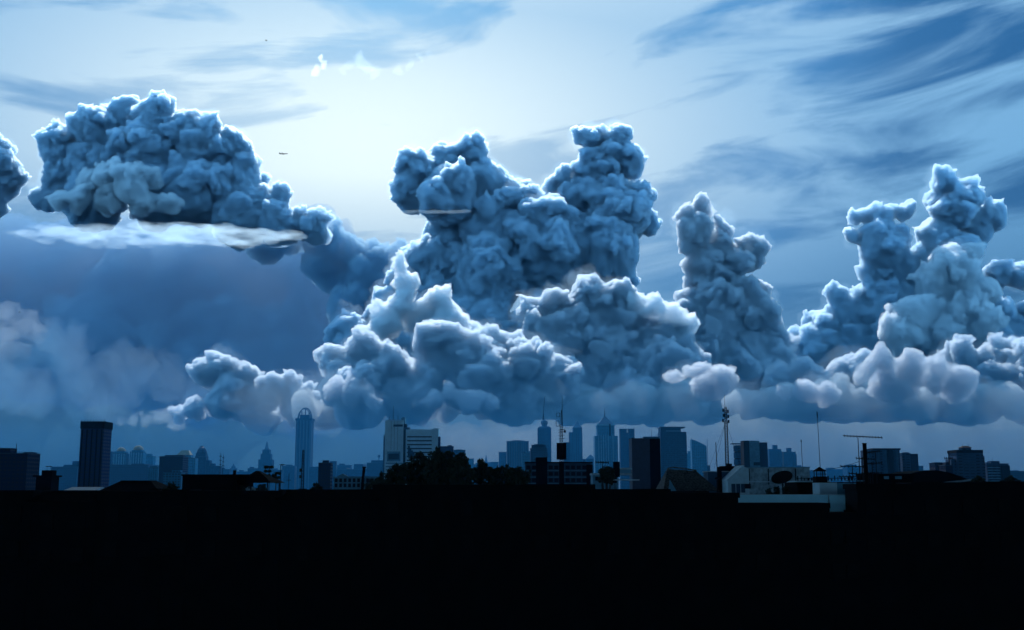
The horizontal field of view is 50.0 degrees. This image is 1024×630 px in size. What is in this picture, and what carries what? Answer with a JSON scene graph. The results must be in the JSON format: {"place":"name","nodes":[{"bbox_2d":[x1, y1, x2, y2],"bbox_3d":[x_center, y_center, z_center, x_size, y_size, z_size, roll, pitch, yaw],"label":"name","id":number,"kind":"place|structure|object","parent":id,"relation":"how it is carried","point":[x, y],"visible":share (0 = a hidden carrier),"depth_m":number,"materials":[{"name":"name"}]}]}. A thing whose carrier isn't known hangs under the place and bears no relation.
{"place":"outdoors","nodes":[
{"label":"outdoors","id":0,"kind":"place"},
{"bbox_2d":[0,490,51,629],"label":"town house","id":1,"kind":"structure","parent":0,"point":[15,516],"depth_m":103.71,"materials":[{"name":"black"}]},
{"bbox_2d":[4,542,19,556],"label":"window","id":2,"kind":"structure","parent":1,"relation":"in","point":[12,548],"depth_m":103.71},
{"bbox_2d":[6,507,21,521],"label":"window","id":3,"kind":"structure","parent":1,"relation":"in","point":[14,514],"depth_m":104.21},
{"bbox_2d":[33,466,61,489],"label":"tank house","id":4,"kind":"structure","parent":0,"point":[47,480],"depth_m":395.65,"materials":[{"name":"metal"}]},
{"bbox_2d":[24,491,101,629],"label":"town house","id":5,"kind":"structure","parent":0,"point":[60,566],"depth_m":103.64,"materials":[{"name":"tile"}]},
{"bbox_2d":[36,548,51,563],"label":"window","id":6,"kind":"structure","parent":5,"relation":"in","point":[44,554],"depth_m":103.63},
{"bbox_2d":[38,514,53,528],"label":"window","id":7,"kind":"structure","parent":5,"relation":"in","point":[46,520],"depth_m":104.14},
{"bbox_2d":[68,548,83,563],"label":"window","id":8,"kind":"structure","parent":5,"relation":"in","point":[76,554],"depth_m":103.63,"materials":[{"name":"glass"}]},
{"bbox_2d":[70,514,85,528],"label":"window","id":9,"kind":"structure","parent":5,"relation":"in","point":[78,521],"depth_m":104.14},
{"bbox_2d":[51,461,78,489],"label":"block","id":10,"kind":"structure","parent":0,"point":[69,477],"depth_m":2375.25,"materials":[{"name":"blue concrete"}]},
{"bbox_2d":[77,420,112,487],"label":"slab tower","id":11,"kind":"structure","parent":0,"point":[94,454],"depth_m":1092.97,"materials":[{"name":"concrete"}]},
{"bbox_2d":[112,447,128,464],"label":"domed tower","id":12,"kind":"structure","parent":0,"point":[120,456],"depth_m":2679.33,"materials":[{"name":"blue concrete"}]},
{"bbox_2d":[89,491,165,629],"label":"town house","id":13,"kind":"structure","parent":0,"point":[125,586],"depth_m":103.68,"materials":[{"name":"black"}]},
{"bbox_2d":[102,542,117,557],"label":"window","id":14,"kind":"structure","parent":13,"relation":"in","point":[110,548],"depth_m":103.76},
{"bbox_2d":[104,508,118,522],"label":"window","id":15,"kind":"structure","parent":13,"relation":"in","point":[112,514],"depth_m":104.26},
{"bbox_2d":[136,542,150,557],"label":"window","id":16,"kind":"structure","parent":13,"relation":"in","point":[144,548],"depth_m":103.76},
{"bbox_2d":[138,508,152,522],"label":"window","id":17,"kind":"structure","parent":13,"relation":"in","point":[146,514],"depth_m":104.26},
{"bbox_2d":[99,480,167,490],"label":"hip roof house","id":18,"kind":"structure","parent":0,"point":[137,485],"depth_m":169.07,"materials":[{"name":"tile"}]},
{"bbox_2d":[109,464,158,485],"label":"slab block","id":19,"kind":"structure","parent":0,"point":[117,472],"depth_m":2276.92,"materials":[{"name":"blue concrete"}]},
{"bbox_2d":[129,445,146,464],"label":"domed tower","id":20,"kind":"structure","parent":0,"point":[138,454],"depth_m":2679.33,"materials":[{"name":"blue concrete"}]},
{"bbox_2d":[158,455,188,482],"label":"office block","id":21,"kind":"structure","parent":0,"point":[168,463],"depth_m":1685.32,"materials":[{"name":"blue concrete"}]},
{"bbox_2d":[163,470,185,488],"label":"apartment block","id":22,"kind":"structure","parent":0,"point":[175,476],"depth_m":1484.01,"materials":[{"name":"blue concrete"}]},
{"bbox_2d":[177,450,197,473],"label":"pyramid roof block","id":23,"kind":"structure","parent":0,"point":[192,465],"depth_m":2480.97,"materials":[{"name":"blue concrete"}]},
{"bbox_2d":[257,442,273,489],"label":"spired tower","id":24,"kind":"structure","parent":0,"point":[265,459],"depth_m":3272.43,"materials":[{"name":"blue glass"}]},
{"bbox_2d":[282,465,296,488],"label":"podium block","id":25,"kind":"structure","parent":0,"point":[290,473],"depth_m":3265.51,"materials":[{"name":"blue glass"}]},
{"bbox_2d":[295,408,314,488],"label":"round topped tower","id":26,"kind":"structure","parent":0,"point":[304,432],"depth_m":3478.62,"materials":[{"name":"blue glass"}]},
{"bbox_2d":[318,460,332,488],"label":"apartment block","id":27,"kind":"structure","parent":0,"point":[325,473],"depth_m":1089.12,"materials":[{"name":"blue concrete"}]},
{"bbox_2d":[275,489,378,629],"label":"town house","id":28,"kind":"structure","parent":0,"point":[325,578],"depth_m":103.78,"materials":[{"name":"tile"}]},
{"bbox_2d":[295,546,309,561],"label":"window","id":29,"kind":"structure","parent":28,"relation":"in","point":[302,552],"depth_m":103.78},
{"bbox_2d":[296,512,310,526],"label":"window","id":30,"kind":"structure","parent":28,"relation":"in","point":[303,518],"depth_m":104.29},
{"bbox_2d":[342,546,356,561],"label":"window","id":31,"kind":"structure","parent":28,"relation":"in","point":[349,552],"depth_m":103.78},
{"bbox_2d":[342,512,357,526],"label":"window","id":32,"kind":"structure","parent":28,"relation":"in","point":[350,518],"depth_m":104.29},
{"bbox_2d":[337,464,366,475],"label":"long block","id":33,"kind":"structure","parent":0,"point":[357,470],"depth_m":3168.34,"materials":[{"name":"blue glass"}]},
{"bbox_2d":[333,474,378,488],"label":"arcaded building","id":34,"kind":"structure","parent":0,"point":[342,481],"depth_m":514.01,"materials":[{"name":"concrete"}]},
{"bbox_2d":[366,455,382,475],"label":"water tower block","id":35,"kind":"structure","parent":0,"point":[374,467],"depth_m":2872.93,"materials":[{"name":"blue concrete"}]},
{"bbox_2d":[383,405,438,484],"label":"office building","id":36,"kind":"structure","parent":0,"point":[402,442],"depth_m":1691.37,"materials":[{"name":"grey concrete"}]},
{"bbox_2d":[0,0,1023,488],"label":"sky","id":37,"kind":"structure","parent":0,"point":[646,213],"materials":[{"name":"blue"}]},
{"bbox_2d":[506,440,528,468],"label":"ribbed block","id":38,"kind":"structure","parent":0,"point":[516,449],"depth_m":2879.03,"materials":[{"name":"blue concrete"}]},
{"bbox_2d":[530,444,547,461],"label":"office block","id":39,"kind":"structure","parent":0,"point":[538,450],"depth_m":1787.23,"materials":[{"name":"blue concrete"}]},
{"bbox_2d":[537,397,550,461],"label":"antenna topped tower","id":40,"kind":"structure","parent":0,"point":[544,433],"depth_m":2985.48,"materials":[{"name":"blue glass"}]},
{"bbox_2d":[524,457,592,483],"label":"long block","id":41,"kind":"structure","parent":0,"point":[544,471],"depth_m":474.92,"materials":[{"name":"grey concrete"}]},
{"bbox_2d":[569,420,582,461],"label":"pointed tower","id":42,"kind":"structure","parent":0,"point":[576,444],"depth_m":3081.50,"materials":[{"name":"glass"}]},
{"bbox_2d":[594,409,617,472],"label":"spired tower","id":43,"kind":"structure","parent":0,"point":[605,444],"depth_m":2584.46,"materials":[{"name":"glass"}]},
{"bbox_2d":[590,468,639,488],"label":"shop house","id":44,"kind":"structure","parent":0,"point":[623,471],"depth_m":326.13,"materials":[{"name":"concrete"}]},
{"bbox_2d":[619,429,634,488],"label":"twin tower","id":45,"kind":"structure","parent":0,"point":[625,435],"depth_m":2681.61,"materials":[{"name":"blue glass"}]},
{"bbox_2d":[592,489,671,629],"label":"town house","id":46,"kind":"structure","parent":0,"point":[632,557],"depth_m":103.91,"materials":[{"name":"black"}]},
{"bbox_2d":[606,540,620,555],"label":"window","id":47,"kind":"structure","parent":46,"relation":"in","point":[613,546],"depth_m":103.99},
{"bbox_2d":[643,506,657,520],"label":"window","id":48,"kind":"structure","parent":46,"relation":"in","point":[650,512],"depth_m":104.49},
{"bbox_2d":[644,540,658,555],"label":"window","id":49,"kind":"structure","parent":46,"relation":"in","point":[651,546],"depth_m":103.99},
{"bbox_2d":[628,438,660,488],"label":"dark office block","id":50,"kind":"structure","parent":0,"point":[644,460],"depth_m":694.30,"materials":[{"name":"glass"}]},
{"bbox_2d":[657,426,686,478],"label":"glass block","id":51,"kind":"structure","parent":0,"point":[673,446],"depth_m":2086.29,"materials":[{"name":"blue glass"}]},
{"bbox_2d":[656,466,718,491],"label":"tile roof house","id":52,"kind":"structure","parent":0,"point":[685,480],"depth_m":199.06,"materials":[{"name":"tile"}]},
{"bbox_2d":[690,438,709,475],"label":"curved top tower","id":53,"kind":"structure","parent":0,"point":[699,455],"depth_m":2480.86,"materials":[{"name":"blue concrete"}]},
{"bbox_2d":[668,492,741,629],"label":"town house","id":54,"kind":"structure","parent":0,"point":[705,564],"depth_m":103.91,"materials":[{"name":"black"}]},
{"bbox_2d":[714,510,728,524],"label":"window","id":55,"kind":"structure","parent":54,"relation":"in","point":[721,516],"depth_m":104.47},
{"bbox_2d":[715,544,730,558],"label":"window","id":56,"kind":"structure","parent":54,"relation":"in","point":[722,550],"depth_m":103.99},
{"bbox_2d":[740,441,767,466],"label":"striped tower","id":57,"kind":"structure","parent":0,"point":[754,453],"depth_m":1439.90,"materials":[{"name":"concrete"}]},
{"bbox_2d":[768,445,782,466],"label":"residential tower","id":58,"kind":"structure","parent":0,"point":[774,456],"depth_m":2876.05,"materials":[{"name":"blue concrete"}]},
{"bbox_2d":[771,471,792,493],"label":"satellite dish","id":59,"kind":"object","parent":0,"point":[780,477],"visible":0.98,"depth_m":136.57,"materials":[{"name":"metal"}]},
{"bbox_2d":[782,448,796,466],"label":"residential tower","id":60,"kind":"structure","parent":0,"point":[789,457],"depth_m":2875.57,"materials":[{"name":"blue concrete"}]},
{"bbox_2d":[738,494,845,511],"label":"boundary wall","id":61,"kind":"structure","parent":0,"point":[837,502],"depth_m":110.45,"materials":[{"name":"blue paint"}]},
{"bbox_2d":[785,476,862,493],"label":"roof terrace","id":62,"kind":"structure","parent":0,"point":[802,487],"depth_m":143.64,"materials":[{"name":"concrete"}]},
{"bbox_2d":[812,482,857,502],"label":"white shed","id":63,"kind":"structure","parent":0,"point":[827,487],"depth_m":123.54,"materials":[{"name":"concrete"}]},
{"bbox_2d":[843,484,919,629],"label":"town house","id":64,"kind":"structure","parent":0,"point":[890,595],"depth_m":104.11,"materials":[{"name":"black"}]},
{"bbox_2d":[867,535,881,549],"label":"window","id":65,"kind":"structure","parent":64,"relation":"in","point":[873,541],"depth_m":104.19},
{"bbox_2d":[893,501,907,515],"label":"window","id":66,"kind":"structure","parent":64,"relation":"in","point":[899,507],"depth_m":104.70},
{"bbox_2d":[895,535,909,549],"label":"window","id":67,"kind":"structure","parent":64,"relation":"in","point":[901,541],"depth_m":104.19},
{"bbox_2d":[857,474,914,483],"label":"shed","id":68,"kind":"structure","parent":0,"point":[888,478],"depth_m":177.99,"materials":[{"name":"concrete"}]},
{"bbox_2d":[890,470,970,481],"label":"arched roof hall","id":69,"kind":"structure","parent":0,"point":[930,476],"depth_m":296.82,"materials":[{"name":"tile"}]},
{"bbox_2d":[945,444,985,480],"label":"apartment tower","id":70,"kind":"structure","parent":0,"point":[966,462],"depth_m":1140.23,"materials":[{"name":"concrete"}]},
{"bbox_2d":[985,459,1009,480],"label":"apartment block","id":71,"kind":"structure","parent":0,"point":[996,471],"depth_m":1237.28,"materials":[{"name":"blue concrete"}]},
{"bbox_2d":[978,481,1023,629],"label":"town house","id":72,"kind":"structure","parent":0,"point":[1005,503],"depth_m":104.22,"materials":[{"name":"black"}]},
{"bbox_2d":[998,498,1012,512],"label":"window","id":73,"kind":"structure","parent":72,"relation":"in","point":[1004,504],"depth_m":104.80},
{"bbox_2d":[1000,532,1015,547],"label":"window","id":74,"kind":"structure","parent":72,"relation":"in","point":[1007,541],"depth_m":104.29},
{"bbox_3d":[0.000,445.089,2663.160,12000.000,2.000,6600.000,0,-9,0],"label":"ground","id":75,"kind":"structure","parent":0,"visible":0},
{"bbox_2d":[0,448,39,489],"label":"apartment block","id":76,"kind":"structure","parent":75,"relation":"on","point":[18,471],"depth_m":892.23,"materials":[{"name":"grey concrete"}]},
{"bbox_2d":[158,489,201,629],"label":"town house","id":77,"kind":"structure","parent":75,"relation":"on","point":[174,520],"depth_m":103.74,"materials":[{"name":"black"}]},
{"bbox_2d":[161,506,174,521],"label":"window","id":78,"kind":"structure","parent":77,"relation":"in","point":[168,515],"depth_m":104.32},
{"bbox_2d":[173,506,187,521],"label":"window","id":79,"kind":"structure","parent":77,"relation":"in","point":[181,512],"depth_m":104.32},
{"bbox_2d":[195,446,211,473],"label":"domed tower","id":80,"kind":"structure","parent":75,"relation":"on","point":[204,461],"depth_m":2578.64,"materials":[{"name":"blue glass"}]},
{"bbox_2d":[181,470,283,490],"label":"shelter house","id":81,"kind":"structure","parent":75,"relation":"on","point":[219,482],"depth_m":138.42,"materials":[{"name":"tile"}]},
{"bbox_2d":[182,491,285,629],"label":"town house","id":82,"kind":"structure","parent":75,"relation":"on","point":[231,576],"depth_m":103.75,"materials":[{"name":"black"}]},
{"bbox_2d":[201,542,215,556],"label":"window","id":83,"kind":"structure","parent":82,"relation":"in","point":[208,550],"depth_m":103.83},
{"bbox_2d":[202,508,217,522],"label":"window","id":84,"kind":"structure","parent":82,"relation":"in","point":[210,514],"depth_m":104.32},
{"bbox_2d":[374,462,410,484],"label":"broadleaf tree","id":85,"kind":"object","parent":75,"relation":"on","point":[397,475],"visible":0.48,"depth_m":197.54,"materials":[{"name":"black plant"}]},
{"bbox_2d":[372,485,448,629],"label":"town house","id":86,"kind":"structure","parent":75,"relation":"on","point":[409,580],"depth_m":103.85,"materials":[{"name":"black"}]},
{"bbox_2d":[384,536,398,550],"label":"window","id":87,"kind":"structure","parent":86,"relation":"in","point":[391,542],"depth_m":103.99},
{"bbox_2d":[385,502,399,516],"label":"window","id":88,"kind":"structure","parent":86,"relation":"in","point":[392,508],"depth_m":104.47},
{"bbox_2d":[422,502,436,516],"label":"window","id":89,"kind":"structure","parent":86,"relation":"in","point":[429,508],"depth_m":104.47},
{"bbox_2d":[404,451,429,484],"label":"broadleaf tree","id":90,"kind":"object","parent":75,"relation":"on","point":[414,476],"visible":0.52,"depth_m":201.04,"materials":[{"name":"black plant"}]},
{"bbox_2d":[420,446,455,484],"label":"broadleaf tree","id":91,"kind":"object","parent":75,"relation":"on","point":[434,470],"visible":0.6,"depth_m":196.78,"materials":[{"name":"black plant"}]},
{"bbox_2d":[446,452,478,484],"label":"broadleaf tree","id":92,"kind":"object","parent":75,"relation":"on","point":[460,470],"visible":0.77,"depth_m":194.52,"materials":[{"name":"black plant"}]},
{"bbox_2d":[472,458,487,484],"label":"broadleaf tree","id":93,"kind":"object","parent":75,"relation":"on","point":[480,466],"visible":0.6,"depth_m":207.82,"materials":[{"name":"black plant"}]},
{"bbox_2d":[447,485,525,629],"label":"town house","id":94,"kind":"structure","parent":75,"relation":"on","point":[486,560],"depth_m":103.88,"materials":[{"name":"black"}]},
{"bbox_2d":[459,536,473,550],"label":"window","id":95,"kind":"structure","parent":94,"relation":"in","point":[466,542],"depth_m":104.01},
{"bbox_2d":[498,502,512,516],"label":"window","id":96,"kind":"structure","parent":94,"relation":"in","point":[505,508],"depth_m":104.49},
{"bbox_2d":[498,536,512,550],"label":"window","id":97,"kind":"structure","parent":94,"relation":"in","point":[505,542],"depth_m":104.01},
{"bbox_2d":[481,465,504,484],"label":"broadleaf tree","id":98,"kind":"object","parent":75,"relation":"on","point":[491,476],"visible":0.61,"depth_m":202.78,"materials":[{"name":"black plant"}]},
{"bbox_2d":[501,464,532,484],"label":"broadleaf tree","id":99,"kind":"object","parent":75,"relation":"on","point":[517,475],"visible":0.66,"depth_m":199.84,"materials":[{"name":"black plant"}]},
{"bbox_2d":[523,484,594,629],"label":"town house","id":100,"kind":"structure","parent":75,"relation":"on","point":[559,563],"depth_m":103.91,"materials":[{"name":"black"}]},
{"bbox_2d":[535,535,549,550],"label":"window","id":101,"kind":"structure","parent":100,"relation":"in","point":[542,541],"depth_m":104.04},
{"bbox_2d":[569,501,583,515],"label":"window","id":102,"kind":"structure","parent":100,"relation":"in","point":[576,507],"depth_m":104.55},
{"bbox_2d":[570,535,584,550],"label":"window","id":103,"kind":"structure","parent":100,"relation":"in","point":[576,540],"depth_m":104.04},
{"bbox_2d":[556,411,565,483],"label":"lattice mast","id":104,"kind":"object","parent":75,"relation":"on","point":[561,450],"visible":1,"depth_m":437.97,"materials":[{"name":"metal"}]},
{"bbox_2d":[597,466,614,488],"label":"broadleaf tree","id":105,"kind":"object","parent":75,"relation":"on","point":[606,477],"visible":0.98,"depth_m":246.42,"materials":[{"name":"black plant"}]},
{"bbox_2d":[702,464,733,491],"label":"grey annex","id":106,"kind":"object","parent":75,"relation":"on","point":[709,476],"visible":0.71,"depth_m":336.54,"materials":[{"name":"concrete"}]},
{"bbox_2d":[708,395,739,469],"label":"lattice mast","id":107,"kind":"object","parent":75,"relation":"on","point":[726,421],"visible":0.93,"depth_m":517.79,"materials":[{"name":"metal"}]},
{"bbox_2d":[722,465,809,493],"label":"white hall","id":108,"kind":"structure","parent":75,"relation":"on","point":[741,479],"depth_m":326.72,"materials":[{"name":"concrete"}]},
{"bbox_2d":[737,502,833,629],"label":"town house","id":109,"kind":"structure","parent":75,"relation":"on","point":[785,568],"depth_m":103.86,"materials":[{"name":"black"}]},
{"bbox_2d":[756,554,770,569],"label":"window","id":110,"kind":"structure","parent":109,"relation":"in","point":[762,560],"depth_m":103.83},
{"bbox_2d":[801,554,815,569],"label":"window","id":111,"kind":"structure","parent":109,"relation":"in","point":[808,560],"depth_m":103.83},
{"bbox_2d":[827,512,863,629],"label":"town house","id":112,"kind":"structure","parent":75,"relation":"on","point":[847,597],"depth_m":103.77,"materials":[{"name":"black"}]},
{"bbox_2d":[830,530,845,544],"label":"window","id":113,"kind":"structure","parent":112,"relation":"in","point":[837,536],"depth_m":104.24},
{"bbox_2d":[832,564,846,579],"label":"window","id":114,"kind":"structure","parent":112,"relation":"in","point":[838,570],"depth_m":103.73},
{"bbox_2d":[847,564,861,579],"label":"window","id":115,"kind":"structure","parent":112,"relation":"in","point":[853,570],"depth_m":103.73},
{"bbox_2d":[860,448,900,473],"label":"apartment row","id":116,"kind":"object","parent":75,"relation":"on","point":[889,458],"visible":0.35,"depth_m":1291.96,"materials":[{"name":"blue concrete"}]},
{"bbox_2d":[896,482,995,629],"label":"town house","id":117,"kind":"structure","parent":75,"relation":"on","point":[954,568],"depth_m":104.12,"materials":[{"name":"black"}]},
{"bbox_2d":[925,499,940,513],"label":"window","id":118,"kind":"structure","parent":117,"relation":"in","point":[932,506],"depth_m":104.75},
{"bbox_2d":[927,533,942,548],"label":"window","id":119,"kind":"structure","parent":117,"relation":"in","point":[934,539],"depth_m":104.24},
{"bbox_2d":[962,499,977,513],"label":"window","id":120,"kind":"structure","parent":117,"relation":"in","point":[969,507],"depth_m":104.75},
{"bbox_2d":[964,533,979,548],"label":"window","id":121,"kind":"structure","parent":117,"relation":"in","point":[971,539],"depth_m":104.24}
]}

